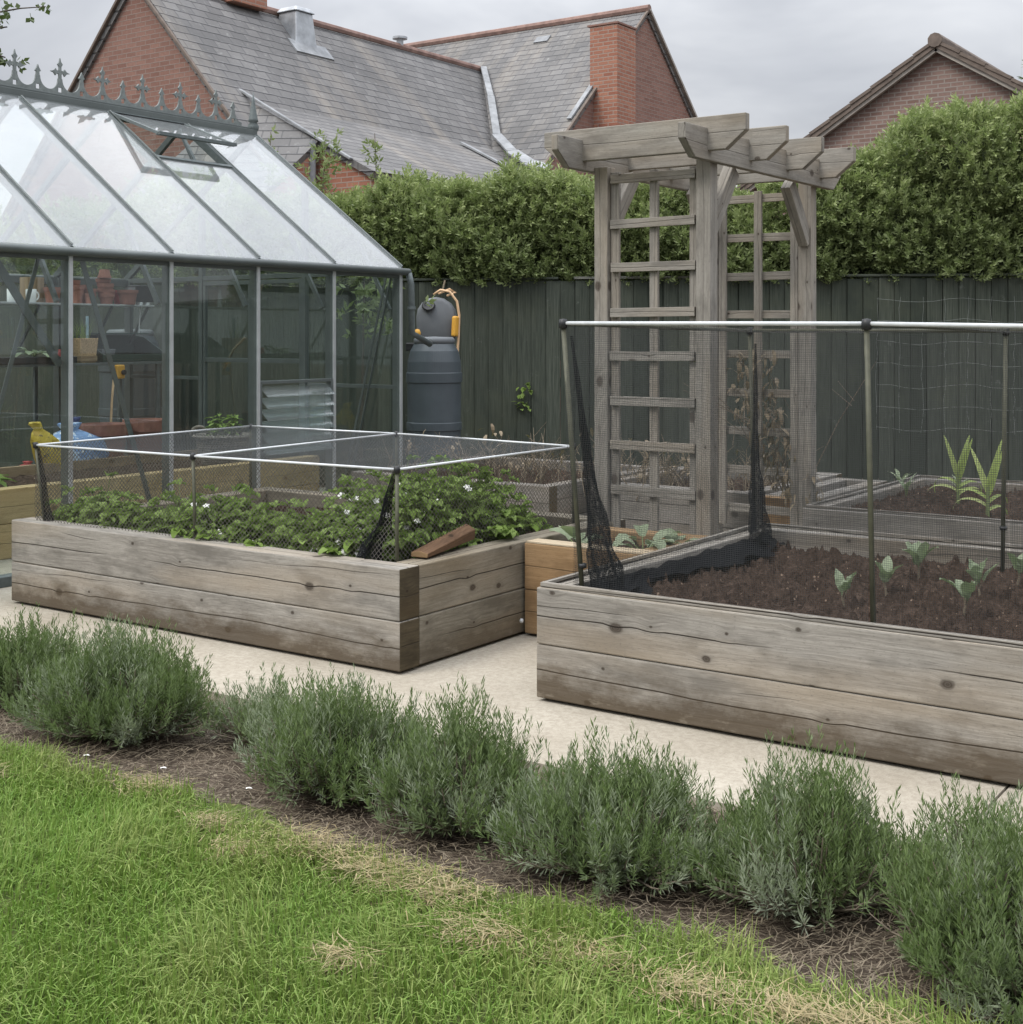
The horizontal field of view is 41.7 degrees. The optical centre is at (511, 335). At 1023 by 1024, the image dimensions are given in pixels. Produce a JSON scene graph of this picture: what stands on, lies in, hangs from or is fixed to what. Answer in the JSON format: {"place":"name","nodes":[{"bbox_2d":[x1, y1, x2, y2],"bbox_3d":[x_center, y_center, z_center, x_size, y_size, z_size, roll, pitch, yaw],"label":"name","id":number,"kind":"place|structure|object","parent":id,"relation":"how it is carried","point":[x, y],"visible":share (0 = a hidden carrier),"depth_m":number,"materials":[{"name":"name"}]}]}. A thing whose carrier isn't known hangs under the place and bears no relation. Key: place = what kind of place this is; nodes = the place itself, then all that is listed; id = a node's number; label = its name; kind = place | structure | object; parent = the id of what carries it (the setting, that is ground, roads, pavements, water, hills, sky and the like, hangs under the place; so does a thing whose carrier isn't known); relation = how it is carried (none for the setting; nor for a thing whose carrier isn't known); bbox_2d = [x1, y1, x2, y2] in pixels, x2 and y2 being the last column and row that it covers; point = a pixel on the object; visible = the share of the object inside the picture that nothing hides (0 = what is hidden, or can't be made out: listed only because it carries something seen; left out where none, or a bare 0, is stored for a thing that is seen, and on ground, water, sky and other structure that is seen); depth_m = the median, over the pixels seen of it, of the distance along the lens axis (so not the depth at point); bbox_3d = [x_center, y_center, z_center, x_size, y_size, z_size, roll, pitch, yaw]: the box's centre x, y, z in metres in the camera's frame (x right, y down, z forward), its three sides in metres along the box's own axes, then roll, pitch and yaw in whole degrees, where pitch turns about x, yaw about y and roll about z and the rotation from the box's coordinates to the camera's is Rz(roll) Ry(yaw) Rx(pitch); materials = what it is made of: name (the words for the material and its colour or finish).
{"place":"outdoors","nodes":[
{"label":"outdoors","id":0,"kind":"place"},
{"bbox_2d":[0,733,1018,1023],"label":"lawn","id":1,"kind":"structure","parent":0,"point":[236,811],"depth_m":3.22,"materials":[{"name":"green plant"}]},
{"bbox_2d":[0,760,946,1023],"bbox_3d":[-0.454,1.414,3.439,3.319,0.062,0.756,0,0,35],"label":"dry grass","id":2,"kind":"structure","parent":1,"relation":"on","point":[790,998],"depth_m":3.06,"materials":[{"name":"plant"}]},
{"bbox_2d":[0,687,1021,1023],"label":"border soil","id":3,"kind":"structure","parent":0,"point":[666,905],"depth_m":3.66,"materials":[{"name":"brown soil"}]},
{"bbox_2d":[0,601,92,709],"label":"lavender bush","id":4,"kind":"object","parent":3,"relation":"on","point":[19,649],"visible":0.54,"depth_m":5.23,"materials":[{"name":"green plant"}]},
{"bbox_2d":[0,610,222,750],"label":"lavender bush","id":5,"kind":"object","parent":3,"relation":"on","point":[116,690],"visible":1,"depth_m":4.78,"materials":[{"name":"green plant"}]},
{"bbox_2d":[194,661,312,744],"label":"lavender bush","id":6,"kind":"object","parent":3,"relation":"on","point":[233,718],"visible":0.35,"depth_m":4.79,"materials":[{"name":"green plant"}]},
{"bbox_2d":[232,661,435,808],"bbox_3d":[-0.605,1.249,4.333,0.812,0.416,0.702,0,0,35],"label":"lavender bush","id":7,"kind":"object","parent":3,"relation":"on","point":[313,751],"visible":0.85,"depth_m":4.20,"materials":[{"name":"green plant"}]},
{"bbox_2d":[349,672,551,838],"bbox_3d":[-0.122,1.232,3.995,0.613,0.448,0.670,0,0,35],"label":"lavender bush","id":8,"kind":"object","parent":3,"relation":"on","point":[451,781],"visible":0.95,"depth_m":3.92,"materials":[{"name":"green plant"}]},
{"bbox_2d":[475,715,750,902],"bbox_3d":[0.249,1.265,3.701,0.734,0.384,0.759,0,0,-7],"label":"lavender bush","id":9,"kind":"object","parent":3,"relation":"on","point":[637,823],"visible":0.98,"depth_m":3.58,"materials":[{"name":"green plant"}]},
{"bbox_2d":[680,723,946,934],"bbox_3d":[0.756,1.228,3.421,0.661,0.456,0.668,0,0,35],"label":"lavender bush","id":10,"kind":"object","parent":3,"relation":"on","point":[813,851],"visible":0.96,"depth_m":3.35,"materials":[{"name":"green plant"}]},
{"bbox_2d":[849,780,1022,1023],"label":"lavender bush","id":11,"kind":"object","parent":3,"relation":"on","point":[965,928],"visible":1,"depth_m":2.95,"materials":[{"name":"green plant"}]},
{"bbox_2d":[883,772,1022,882],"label":"lavender bush","id":12,"kind":"object","parent":3,"relation":"on","point":[966,820],"visible":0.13,"depth_m":3.49,"materials":[{"name":"green plant"}]},
{"bbox_2d":[0,487,1022,855],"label":"path","id":13,"kind":"structure","parent":0,"point":[506,667],"depth_m":5.12,"materials":[{"name":"concrete"}]},
{"bbox_2d":[98,329,161,421],"bbox_3d":[-3.681,0.532,12.966,0.600,1.182,0.600,0,0,35],"label":"water butt","id":14,"kind":"object","parent":13,"relation":"on","point":[143,397],"visible":0.38,"depth_m":12.75,"materials":[{"name":"grey plastic"}]},
{"bbox_2d":[0,449,318,559],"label":"timber border","id":15,"kind":"object","parent":13,"relation":"on","point":[17,500],"visible":0.34,"depth_m":9.91,"materials":[{"name":"brown wood"}]},
{"bbox_2d":[189,412,248,464],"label":"potted plant","id":16,"kind":"object","parent":15,"relation":"on","point":[218,425],"visible":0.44,"depth_m":10.86,"materials":[{"name":"green plant"}]},
{"bbox_2d":[0,49,432,587],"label":"greenhouse","id":17,"kind":"object","parent":13,"relation":"on","point":[203,131],"visible":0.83,"depth_m":10.04,"materials":[{"name":"grey metal"}]},
{"bbox_2d":[0,302,153,352],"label":"wall shelf","id":18,"kind":"object","parent":17,"relation":"attached to","point":[39,305],"depth_m":11.78,"materials":[{"name":"metal"}]},
{"bbox_2d":[20,277,43,302],"bbox_3d":[-4.106,-0.384,11.496,0.120,0.220,0.160,0,0,35],"label":"storage box","id":19,"kind":"object","parent":18,"relation":"on","point":[38,285],"visible":0.52,"depth_m":11.46,"materials":[{"name":"brown wood"}]},
{"bbox_2d":[95,269,114,303],"bbox_3d":[-3.607,-0.427,11.921,0.165,0.306,0.168,0,0,35],"label":"pot stack","id":20,"kind":"object","parent":18,"relation":"on","point":[105,290],"visible":0.98,"depth_m":11.87,"materials":[{"name":"ceramic"}]},
{"bbox_2d":[203,280,248,457],"bbox_3d":[-2.491,0.453,11.774,0.595,1.860,0.030,0,0,35],"label":"door","id":21,"kind":"structure","parent":17,"relation":"in","point":[242,282],"depth_m":11.92,"materials":[{"name":"grey metal"}]},
{"bbox_2d":[260,278,300,455],"bbox_3d":[-1.994,0.453,11.429,0.595,1.860,0.030,0,0,35],"label":"door","id":22,"kind":"structure","parent":17,"relation":"in","point":[271,281],"depth_m":11.27,"materials":[{"name":"grey metal"}]},
{"bbox_2d":[12,487,625,671],"bbox_3d":[-1.039,1.212,7.250,2.708,0.435,1.916,0,0,35],"label":"raised bed","id":23,"kind":"object","parent":13,"relation":"on","point":[400,616],"visible":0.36,"depth_m":6.25,"materials":[{"name":"grey wood"}]},
{"bbox_2d":[50,497,108,520],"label":"strawberry plant","id":24,"kind":"object","parent":23,"relation":"on","point":[72,515],"visible":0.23,"depth_m":7.28,"materials":[{"name":"green plant"}]},
{"bbox_2d":[46,471,143,516],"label":"strawberry plant","id":25,"kind":"object","parent":23,"relation":"on","point":[104,496],"visible":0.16,"depth_m":7.44,"materials":[{"name":"green plant"}]},
{"bbox_2d":[63,497,128,524],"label":"strawberry plant","id":26,"kind":"object","parent":23,"relation":"on","point":[89,513],"visible":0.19,"depth_m":7.16,"materials":[{"name":"green plant"}]},
{"bbox_2d":[79,497,160,527],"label":"strawberry plant","id":27,"kind":"object","parent":23,"relation":"on","point":[113,514],"visible":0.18,"depth_m":7.08,"materials":[{"name":"green plant"}]},
{"bbox_2d":[110,504,186,531],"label":"strawberry plant","id":28,"kind":"object","parent":23,"relation":"on","point":[142,514],"visible":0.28,"depth_m":6.93,"materials":[{"name":"green plant"}]},
{"bbox_2d":[135,499,191,531],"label":"strawberry plant","id":29,"kind":"object","parent":23,"relation":"on","point":[165,514],"visible":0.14,"depth_m":6.89,"materials":[{"name":"green plant"}]},
{"bbox_2d":[130,478,222,523],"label":"strawberry plant","id":30,"kind":"object","parent":23,"relation":"on","point":[173,492],"visible":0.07,"depth_m":7.24,"materials":[{"name":"green plant"}]},
{"bbox_2d":[156,508,235,537],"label":"strawberry plant","id":31,"kind":"object","parent":23,"relation":"on","point":[174,531],"visible":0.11,"depth_m":6.72,"materials":[{"name":"green plant"}]},
{"bbox_2d":[182,497,245,540],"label":"strawberry plant","id":32,"kind":"object","parent":23,"relation":"on","point":[203,534],"visible":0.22,"depth_m":6.66,"materials":[{"name":"green plant"}]},
{"bbox_2d":[167,483,281,525],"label":"strawberry plant","id":33,"kind":"object","parent":23,"relation":"on","point":[230,505],"visible":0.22,"depth_m":6.90,"materials":[{"name":"green plant"}]},
{"bbox_2d":[211,504,283,541],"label":"strawberry plant","id":34,"kind":"object","parent":23,"relation":"on","point":[239,528],"visible":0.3,"depth_m":6.53,"materials":[{"name":"green plant"}]},
{"bbox_2d":[229,515,301,547],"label":"strawberry plant","id":35,"kind":"object","parent":23,"relation":"on","point":[249,542],"visible":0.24,"depth_m":6.44,"materials":[{"name":"green plant"}]},
{"bbox_2d":[251,497,301,531],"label":"strawberry plant","id":36,"kind":"object","parent":23,"relation":"on","point":[280,514],"visible":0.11,"depth_m":6.82,"materials":[{"name":"green plant"}]},
{"bbox_2d":[258,512,329,551],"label":"strawberry plant","id":37,"kind":"object","parent":23,"relation":"on","point":[291,535],"visible":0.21,"depth_m":6.37,"materials":[{"name":"green plant"}]},
{"bbox_2d":[33,424,575,561],"bbox_3d":[-1.119,0.845,7.285,2.620,0.540,1.779,0,0,35],"label":"net cage","id":38,"kind":"object","parent":23,"relation":"on","point":[192,457],"visible":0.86,"depth_m":6.86,"materials":[{"name":"fabric"}]},
{"bbox_2d":[286,499,342,539],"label":"strawberry plant","id":39,"kind":"object","parent":23,"relation":"on","point":[311,511],"visible":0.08,"depth_m":6.54,"materials":[{"name":"green plant"}]},
{"bbox_2d":[291,517,346,553],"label":"strawberry plant","id":40,"kind":"object","parent":23,"relation":"on","point":[317,538],"visible":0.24,"depth_m":6.25,"materials":[{"name":"green plant"}]},
{"bbox_2d":[318,518,408,560],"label":"strawberry plant","id":41,"kind":"object","parent":23,"relation":"on","point":[329,550],"visible":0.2,"depth_m":6.11,"materials":[{"name":"green plant"}]},
{"bbox_2d":[311,474,438,530],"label":"strawberry plant","id":42,"kind":"object","parent":23,"relation":"on","point":[351,491],"visible":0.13,"depth_m":6.67,"materials":[{"name":"green plant"}]},
{"bbox_2d":[327,513,427,561],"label":"strawberry plant","id":43,"kind":"object","parent":23,"relation":"on","point":[345,547],"visible":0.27,"depth_m":6.12,"materials":[{"name":"green plant"}]},
{"bbox_2d":[312,484,444,541],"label":"strawberry plant","id":44,"kind":"object","parent":23,"relation":"on","point":[378,494],"visible":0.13,"depth_m":6.42,"materials":[{"name":"green plant"}]},
{"bbox_2d":[321,503,440,556],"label":"strawberry plant","id":45,"kind":"object","parent":23,"relation":"on","point":[393,526],"visible":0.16,"depth_m":6.24,"materials":[{"name":"green plant"}]},
{"bbox_2d":[322,455,442,513],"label":"strawberry plant","id":46,"kind":"object","parent":23,"relation":"on","point":[360,481],"visible":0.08,"depth_m":6.95,"materials":[{"name":"green plant"}]},
{"bbox_2d":[356,494,482,551],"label":"strawberry plant","id":47,"kind":"object","parent":23,"relation":"on","point":[440,517],"visible":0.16,"depth_m":6.39,"materials":[{"name":"green plant"}]},
{"bbox_2d":[359,472,514,537],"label":"strawberry plant","id":48,"kind":"object","parent":23,"relation":"on","point":[507,512],"visible":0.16,"depth_m":6.59,"materials":[{"name":"green plant"}]},
{"bbox_2d":[411,524,474,557],"bbox_3d":[-0.309,0.939,6.150,0.090,0.096,0.434,0,0,27],"label":"wood offcut","id":49,"kind":"object","parent":23,"relation":"on","point":[457,537],"visible":0.98,"depth_m":6.12,"materials":[{"name":"brown wood"}]},
{"bbox_2d":[388,455,524,524],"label":"strawberry plant","id":50,"kind":"object","parent":23,"relation":"on","point":[478,502],"visible":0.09,"depth_m":6.84,"materials":[{"name":"green plant"}]},
{"bbox_2d":[414,475,523,546],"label":"strawberry plant","id":51,"kind":"object","parent":23,"relation":"on","point":[505,531],"visible":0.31,"depth_m":6.57,"materials":[{"name":"green plant"}]},
{"bbox_2d":[424,455,522,513],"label":"strawberry plant","id":52,"kind":"object","parent":23,"relation":"on","point":[486,482],"visible":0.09,"depth_m":7.16,"materials":[{"name":"green plant"}]},
{"bbox_2d":[470,483,552,537],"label":"strawberry plant","id":53,"kind":"object","parent":23,"relation":"on","point":[536,527],"visible":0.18,"depth_m":6.96,"materials":[{"name":"green plant"}]},
{"bbox_2d":[336,276,436,469],"bbox_3d":[-1.133,0.414,11.581,1.004,2.059,0.460,0,0,35],"label":"broad leaf shrub","id":54,"kind":"object","parent":13,"relation":"on","point":[362,292],"visible":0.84,"depth_m":11.68,"materials":[{"name":"green plant"}]},
{"bbox_2d":[406,336,461,463],"bbox_3d":[-0.659,0.577,11.415,0.481,1.131,0.476,0,0,35],"label":"water butt","id":55,"kind":"object","parent":13,"relation":"on","point":[434,377],"visible":0.87,"depth_m":11.22,"materials":[{"name":"grey plastic"}]},
{"bbox_2d":[351,455,666,514],"bbox_3d":[0.001,1.212,9.969,1.732,0.435,1.623,0,0,35],"label":"raised bed","id":56,"kind":"object","parent":13,"relation":"on","point":[532,492],"visible":0.16,"depth_m":9.63,"materials":[{"name":"grey wood"}]},
{"bbox_2d":[384,424,544,476],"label":"dead plant","id":57,"kind":"object","parent":56,"relation":"on","point":[492,430],"visible":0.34,"depth_m":10.18,"materials":[{"name":"brown plant"}]},
{"bbox_2d":[475,430,689,500],"bbox_3d":[0.563,0.885,9.515,1.801,0.420,1.231,0,0,35],"label":"dead plant","id":58,"kind":"object","parent":56,"relation":"on","point":[552,453],"visible":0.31,"depth_m":9.54,"materials":[{"name":"brown plant"}]},
{"bbox_2d":[0,273,1022,484],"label":"fence","id":59,"kind":"object","parent":13,"relation":"on","point":[509,342],"visible":0.36,"depth_m":12.57,"materials":[{"name":"wood"}]},
{"bbox_2d":[415,280,459,351],"bbox_3d":[-0.643,-0.098,11.738,0.390,0.783,0.695,0,0,-1],"label":"hose reel","id":60,"kind":"object","parent":59,"relation":"attached to","point":[440,318],"visible":0.78,"depth_m":11.82,"materials":[{"name":"grey plastic"}]},
{"bbox_2d":[876,297,1022,432],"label":"climbing net","id":61,"kind":"object","parent":59,"relation":"attached to","point":[1014,301],"visible":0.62,"depth_m":11.78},
{"bbox_2d":[525,526,705,633],"bbox_3d":[0.539,1.209,6.546,0.672,0.441,0.711,0,0,35],"label":"raised bed","id":62,"kind":"object","parent":13,"relation":"on","point":[546,559],"visible":0.16,"depth_m":6.40,"materials":[{"name":"brown wood"}]},
{"bbox_2d":[612,524,680,549],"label":"cabbage plant","id":63,"kind":"object","parent":62,"relation":"on","point":[644,534],"visible":0.37,"depth_m":6.44,"materials":[{"name":"green plant"}]},
{"bbox_2d":[544,112,855,535],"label":"garden arch","id":64,"kind":"structure","parent":13,"relation":"on","point":[708,164],"depth_m":7.14,"materials":[{"name":"grey wood"}]},
{"bbox_2d":[684,349,872,510],"bbox_3d":[1.688,0.575,8.083,1.090,0.985,0.850,0,0,35],"label":"climbing plant","id":65,"kind":"object","parent":64,"relation":"attached to","point":[779,413],"visible":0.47,"depth_m":8.06,"materials":[{"name":"green plant"}]},
{"bbox_2d":[591,466,841,533],"bbox_3d":[1.443,1.207,9.285,1.182,0.445,1.501,0,0,35],"label":"raised bed","id":66,"kind":"object","parent":13,"relation":"on","point":[740,523],"visible":0.09,"depth_m":8.71,"materials":[{"name":"grey wood"}]},
{"bbox_2d":[621,441,785,490],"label":"dead plant","id":67,"kind":"object","parent":66,"relation":"on","point":[684,464],"visible":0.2,"depth_m":9.18,"materials":[{"name":"brown plant"}]},
{"bbox_2d":[537,523,1022,785],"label":"raised bed","id":68,"kind":"object","parent":13,"relation":"on","point":[942,700],"visible":0.75,"depth_m":4.85,"materials":[{"name":"grey wood"}]},
{"bbox_2d":[559,319,1022,639],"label":"net cage","id":69,"kind":"object","parent":68,"relation":"on","point":[749,548],"visible":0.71,"depth_m":5.14,"materials":[{"name":"fabric"}]},
{"bbox_2d":[834,569,855,606],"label":"brassica seedling","id":70,"kind":"object","parent":68,"relation":"on","point":[842,582],"visible":0.85,"depth_m":5.34,"materials":[{"name":"green plant"}]},
{"bbox_2d":[875,556,902,595],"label":"brassica seedling","id":71,"kind":"object","parent":68,"relation":"on","point":[885,571],"visible":0.84,"depth_m":5.57,"materials":[{"name":"green plant"}]},
{"bbox_2d":[902,541,938,576],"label":"brassica seedling","id":72,"kind":"object","parent":68,"relation":"on","point":[919,553],"visible":0.77,"depth_m":5.91,"materials":[{"name":"green plant"}]},
{"bbox_2d":[939,578,976,616],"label":"brassica seedling","id":73,"kind":"object","parent":68,"relation":"on","point":[958,587],"visible":0.82,"depth_m":5.15,"materials":[{"name":"green plant"}]},
{"bbox_2d":[965,557,998,595],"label":"brassica seedling","id":74,"kind":"object","parent":68,"relation":"on","point":[974,570],"visible":0.73,"depth_m":5.53,"materials":[{"name":"green plant"}]},
{"bbox_2d":[763,478,887,523],"bbox_3d":[2.040,1.212,8.723,0.366,0.435,1.343,0,0,35],"label":"raised bed","id":75,"kind":"object","parent":13,"relation":"on","point":[835,494],"visible":0.07,"depth_m":8.54,"materials":[{"name":"grey wood"}]},
{"bbox_2d":[803,475,1022,544],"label":"raised bed","id":76,"kind":"object","parent":13,"relation":"on","point":[883,506],"visible":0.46,"depth_m":7.71,"materials":[{"name":"grey wood"}]},
{"bbox_2d":[927,435,981,503],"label":"sweetcorn plant","id":77,"kind":"object","parent":76,"relation":"on","point":[958,474],"visible":0.56,"depth_m":8.41,"materials":[{"name":"green plant"}]},
{"bbox_2d":[952,441,1006,515],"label":"sweetcorn plant","id":78,"kind":"object","parent":76,"relation":"on","point":[988,482],"visible":0.39,"depth_m":7.68,"materials":[{"name":"green plant"}]},
{"bbox_2d":[0,0,1022,214],"label":"sky","id":79,"kind":"structure","parent":0,"point":[795,64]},
{"bbox_2d":[319,412,894,488],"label":"ground","id":80,"kind":"structure","parent":0,"point":[339,486],"depth_m":18.62,"materials":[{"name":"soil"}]},
{"bbox_2d":[0,0,51,73],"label":"tree","id":81,"kind":"object","parent":80,"relation":"on","point":[6,15],"visible":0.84,"depth_m":14.49,"materials":[{"name":"green plant"}]},
{"bbox_2d":[0,165,267,285],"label":"hedge","id":82,"kind":"object","parent":80,"relation":"on","point":[114,236],"visible":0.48,"depth_m":13.68,"materials":[{"name":"green plant"}]},
{"bbox_2d":[259,123,288,232],"bbox_3d":[-2.422,-0.361,13.577,0.330,3.609,0.370,0,0,35],"label":"sapling","id":83,"kind":"object","parent":80,"relation":"on","point":[269,179],"visible":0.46,"depth_m":13.58,"materials":[{"name":"green plant"}]},
{"bbox_2d":[293,128,351,199],"bbox_3d":[-1.910,-0.326,13.717,0.576,3.539,0.610,0,0,0],"label":"sapling","id":84,"kind":"object","parent":80,"relation":"on","point":[326,166],"visible":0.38,"depth_m":13.70,"materials":[{"name":"green plant"}]},
{"bbox_2d":[0,0,697,411],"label":"house","id":85,"kind":"structure","parent":80,"relation":"on","point":[476,104],"depth_m":23.22,"materials":[{"name":"red brick"}]},
{"bbox_2d":[360,133,382,187],"bbox_3d":[-1.405,-0.307,13.726,0.325,3.501,0.391,0,0,2],"label":"sapling","id":86,"kind":"object","parent":80,"relation":"on","point":[374,146],"visible":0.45,"depth_m":13.67,"materials":[{"name":"green plant"}]},
{"bbox_2d":[163,150,739,360],"bbox_3d":[-0.564,-0.167,13.378,5.670,3.223,1.952,0,0,12],"label":"hedge","id":87,"kind":"object","parent":80,"relation":"on","point":[535,221],"visible":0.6,"depth_m":12.77,"materials":[{"name":"green plant"}]},
{"bbox_2d":[663,88,1022,283],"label":"hedge","id":88,"kind":"object","parent":80,"relation":"on","point":[903,202],"visible":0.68,"depth_m":11.94,"materials":[{"name":"green plant"}]},
{"bbox_2d":[736,32,1022,217],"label":"house","id":89,"kind":"structure","parent":80,"relation":"on","point":[939,68],"depth_m":24.17,"materials":[{"name":"brown brick"}]},
{"bbox_3d":[-4.421,1.293,10.254,1.100,0.300,4.500,0,0,35],"label":"gravel bed","id":90,"kind":"object","parent":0,"visible":0},
{"bbox_2d":[28,422,60,467],"bbox_3d":[-3.608,0.908,10.515,0.221,0.470,0.391,0,0,35],"label":"sack","id":91,"kind":"object","parent":90,"relation":"on","point":[39,434],"visible":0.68,"depth_m":10.40,"materials":[{"name":"yellow plastic"}]},
{"bbox_2d":[0,361,161,463],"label":"staging bench","id":92,"kind":"object","parent":90,"relation":"on","point":[119,411],"visible":0.44,"depth_m":11.62,"materials":[{"name":"grey metal"}]},
{"bbox_2d":[0,356,76,363],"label":"seed tray","id":93,"kind":"object","parent":92,"relation":"on","point":[31,360],"visible":0.64,"depth_m":10.94,"materials":[{"name":"black plastic"}]},
{"bbox_2d":[73,316,97,362],"bbox_3d":[-3.688,0.034,11.533,0.230,0.406,0.288,0,0,24],"label":"woven planter","id":94,"kind":"object","parent":92,"relation":"on","point":[84,350],"visible":0.91,"depth_m":11.47,"materials":[{"name":"beige wicker"}]},
{"bbox_2d":[73,333,161,361],"bbox_3d":[-3.509,0.107,11.995,0.451,0.254,0.702,0,0,35],"label":"potting tray","id":95,"kind":"object","parent":92,"relation":"on","point":[140,349],"visible":0.54,"depth_m":12.20,"materials":[{"name":"black plastic"}]},
{"bbox_2d":[128,285,152,332],"bbox_3d":[-3.390,-0.230,12.285,0.136,0.447,0.206,0,0,35],"label":"radio","id":96,"kind":"object","parent":95,"relation":"on","point":[144,295],"visible":0.73,"depth_m":12.23,"materials":[{"name":"black plastic"}]},
{"bbox_2d":[53,422,109,460],"bbox_3d":[-3.508,0.923,10.834,0.397,0.440,0.602,0,0,35],"label":"sack","id":97,"kind":"object","parent":90,"relation":"on","point":[78,434],"visible":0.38,"depth_m":10.73,"materials":[{"name":"blue plastic"}]},
{"bbox_2d":[79,422,127,456],"bbox_3d":[-3.367,0.938,11.105,0.416,0.410,0.416,0,0,35],"label":"flowerpot","id":98,"kind":"object","parent":90,"relation":"on","point":[107,429],"visible":0.45,"depth_m":10.96,"materials":[{"name":"ceramic"}]},
{"bbox_2d":[122,418,161,455],"bbox_3d":[-3.090,0.928,11.363,0.395,0.430,0.395,0,0,35],"label":"flowerpot","id":99,"kind":"object","parent":90,"relation":"on","point":[141,426],"visible":0.32,"depth_m":11.21,"materials":[{"name":"ceramic"}]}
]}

